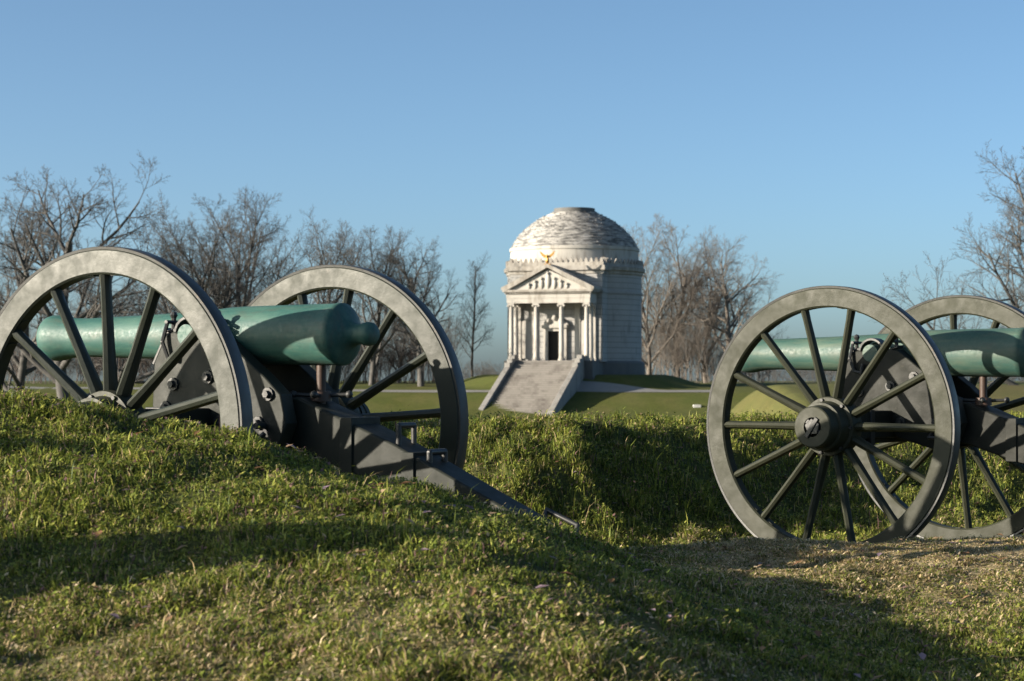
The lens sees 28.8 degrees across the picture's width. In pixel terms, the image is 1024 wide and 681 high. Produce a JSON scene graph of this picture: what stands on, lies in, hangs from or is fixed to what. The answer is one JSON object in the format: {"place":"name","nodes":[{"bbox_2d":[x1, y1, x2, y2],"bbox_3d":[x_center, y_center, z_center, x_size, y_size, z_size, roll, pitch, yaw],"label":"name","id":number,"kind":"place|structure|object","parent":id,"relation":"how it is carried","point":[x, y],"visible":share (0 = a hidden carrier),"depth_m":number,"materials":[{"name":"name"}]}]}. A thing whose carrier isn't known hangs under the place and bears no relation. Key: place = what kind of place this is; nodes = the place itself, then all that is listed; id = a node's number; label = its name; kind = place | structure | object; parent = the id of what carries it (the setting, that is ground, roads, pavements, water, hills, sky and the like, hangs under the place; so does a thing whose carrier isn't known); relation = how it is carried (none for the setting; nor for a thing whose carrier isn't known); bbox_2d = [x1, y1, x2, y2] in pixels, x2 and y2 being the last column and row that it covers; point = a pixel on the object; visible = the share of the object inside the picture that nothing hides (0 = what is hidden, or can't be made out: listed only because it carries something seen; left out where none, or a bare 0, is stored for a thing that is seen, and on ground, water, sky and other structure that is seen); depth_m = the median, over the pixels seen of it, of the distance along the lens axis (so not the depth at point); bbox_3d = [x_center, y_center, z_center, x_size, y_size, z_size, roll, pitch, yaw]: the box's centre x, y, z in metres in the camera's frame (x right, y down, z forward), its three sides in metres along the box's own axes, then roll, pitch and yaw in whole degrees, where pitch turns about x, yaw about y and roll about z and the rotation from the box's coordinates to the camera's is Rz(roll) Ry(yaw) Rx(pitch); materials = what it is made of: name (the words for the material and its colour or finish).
{"place":"outdoors","nodes":[
{"label":"outdoors","id":0,"kind":"place"},
{"bbox_2d":[10,381,709,391],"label":"path","id":1,"kind":"structure","parent":0,"point":[588,386],"depth_m":219.95,"materials":[{"name":"concrete"}]},
{"bbox_2d":[0,375,1023,680],"bbox_3d":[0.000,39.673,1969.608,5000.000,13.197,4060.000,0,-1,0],"label":"ground","id":2,"kind":"structure","parent":0,"point":[746,399],"depth_m":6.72,"materials":[{"name":"green plant"}]},
{"bbox_2d":[0,185,83,391],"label":"bare tree","id":3,"kind":"object","parent":2,"relation":"on","point":[19,378],"visible":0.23,"depth_m":184.35,"materials":[{"name":"grey plant"}]},
{"bbox_2d":[69,280,148,317],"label":"bare tree","id":4,"kind":"object","parent":2,"relation":"on","point":[117,300],"visible":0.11,"depth_m":240.18,"materials":[{"name":"grey plant"}]},
{"bbox_2d":[0,150,218,401],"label":"bare tree","id":5,"kind":"object","parent":2,"relation":"on","point":[94,309],"visible":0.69,"depth_m":167.65,"materials":[{"name":"brown plant"}]},
{"bbox_2d":[116,285,175,316],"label":"bare tree","id":6,"kind":"object","parent":2,"relation":"on","point":[145,302],"visible":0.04,"depth_m":244.24,"materials":[{"name":"grey plant"}]},
{"bbox_2d":[107,190,278,313],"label":"bare tree","id":7,"kind":"object","parent":2,"relation":"on","point":[204,273],"visible":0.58,"depth_m":178.43,"materials":[{"name":"brown plant"}]},
{"bbox_2d":[196,239,261,307],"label":"bare tree","id":8,"kind":"object","parent":2,"relation":"on","point":[234,304],"visible":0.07,"depth_m":237.02,"materials":[{"name":"grey plant"}]},
{"bbox_2d":[2,297,482,383],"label":"brush","id":9,"kind":"object","parent":2,"relation":"on","point":[144,365],"visible":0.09,"depth_m":244.65,"materials":[{"name":"brown plant"}]},
{"bbox_2d":[158,185,357,311],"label":"bare tree","id":10,"kind":"object","parent":2,"relation":"on","point":[252,243],"visible":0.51,"depth_m":186.45,"materials":[{"name":"grey plant"}]},
{"bbox_2d":[0,246,579,532],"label":"field cannon","id":11,"kind":"object","parent":2,"relation":"on","point":[264,357],"visible":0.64,"depth_m":8.21,"materials":[{"name":"green paint"}]},
{"bbox_2d":[235,207,379,313],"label":"bare tree","id":12,"kind":"object","parent":2,"relation":"on","point":[317,295],"visible":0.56,"depth_m":225.03,"materials":[{"name":"grey plant"}]},
{"bbox_2d":[318,220,436,384],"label":"bare tree","id":13,"kind":"object","parent":2,"relation":"on","point":[374,361],"visible":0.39,"depth_m":231.74,"materials":[{"name":"grey plant"}]},
{"bbox_2d":[378,320,429,382],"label":"bare tree","id":14,"kind":"object","parent":2,"relation":"on","point":[394,367],"visible":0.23,"depth_m":245.50,"materials":[{"name":"grey plant"}]},
{"bbox_2d":[359,227,469,386],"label":"bare tree","id":15,"kind":"object","parent":2,"relation":"on","point":[411,283],"visible":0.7,"depth_m":227.62,"materials":[{"name":"grey plant"}]},
{"bbox_2d":[450,251,495,376],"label":"bare tree","id":16,"kind":"object","parent":2,"relation":"on","point":[475,293],"visible":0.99,"depth_m":235.83,"materials":[{"name":"grey plant"}]},
{"bbox_2d":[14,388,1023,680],"bbox_3d":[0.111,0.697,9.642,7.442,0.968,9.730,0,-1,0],"label":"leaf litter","id":17,"kind":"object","parent":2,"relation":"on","point":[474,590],"visible":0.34,"depth_m":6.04,"materials":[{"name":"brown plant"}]},
{"bbox_2d":[479,207,644,415],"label":"domed monument","id":18,"kind":"object","parent":2,"relation":"on","point":[572,289],"visible":1,"depth_m":225.96,"materials":[{"name":"grey stone"}]},
{"bbox_2d":[541,315,568,359],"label":"doorway","id":19,"kind":"structure","parent":18,"relation":"in","point":[550,327],"depth_m":225.96,"materials":[{"name":"white stone"}]},
{"bbox_2d":[621,213,722,374],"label":"bare tree","id":20,"kind":"object","parent":2,"relation":"on","point":[648,365],"visible":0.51,"depth_m":260.72,"materials":[{"name":"brown plant"}]},
{"bbox_2d":[642,213,740,377],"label":"bare tree","id":21,"kind":"object","parent":2,"relation":"on","point":[696,269],"visible":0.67,"depth_m":265.72,"materials":[{"name":"brown plant"}]},
{"bbox_2d":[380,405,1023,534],"bbox_3d":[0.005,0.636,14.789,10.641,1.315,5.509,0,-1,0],"label":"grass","id":22,"kind":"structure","parent":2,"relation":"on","point":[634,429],"depth_m":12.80,"materials":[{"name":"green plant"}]},
{"bbox_2d":[644,226,759,382],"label":"bare tree","id":23,"kind":"object","parent":2,"relation":"on","point":[703,368],"visible":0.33,"depth_m":271.91,"materials":[{"name":"brown plant"}]},
{"bbox_2d":[642,276,793,382],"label":"brush","id":24,"kind":"object","parent":2,"relation":"on","point":[664,355],"visible":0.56,"depth_m":261.70,"materials":[{"name":"brown plant"}]},
{"bbox_2d":[667,233,787,350],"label":"bare tree","id":25,"kind":"object","parent":2,"relation":"on","point":[727,332],"visible":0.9,"depth_m":261.76,"materials":[{"name":"brown plant"}]},
{"bbox_2d":[460,358,1023,382],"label":"brush","id":26,"kind":"object","parent":2,"relation":"on","point":[774,374],"visible":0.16,"depth_m":394.33,"materials":[{"name":"grey plant"}]},
{"bbox_2d":[706,286,1023,543],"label":"field cannon","id":27,"kind":"object","parent":2,"relation":"on","point":[900,376],"visible":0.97,"depth_m":10.46,"materials":[{"name":"green paint"}]},
{"bbox_2d":[871,142,1023,384],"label":"bare tree","id":28,"kind":"object","parent":2,"relation":"on","point":[1019,241],"visible":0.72,"depth_m":148.46,"materials":[{"name":"brown plant"}]},
{"bbox_2d":[0,0,1023,380],"label":"sky","id":29,"kind":"structure","parent":0,"point":[840,138],"materials":[{"name":"blue"}]}
]}

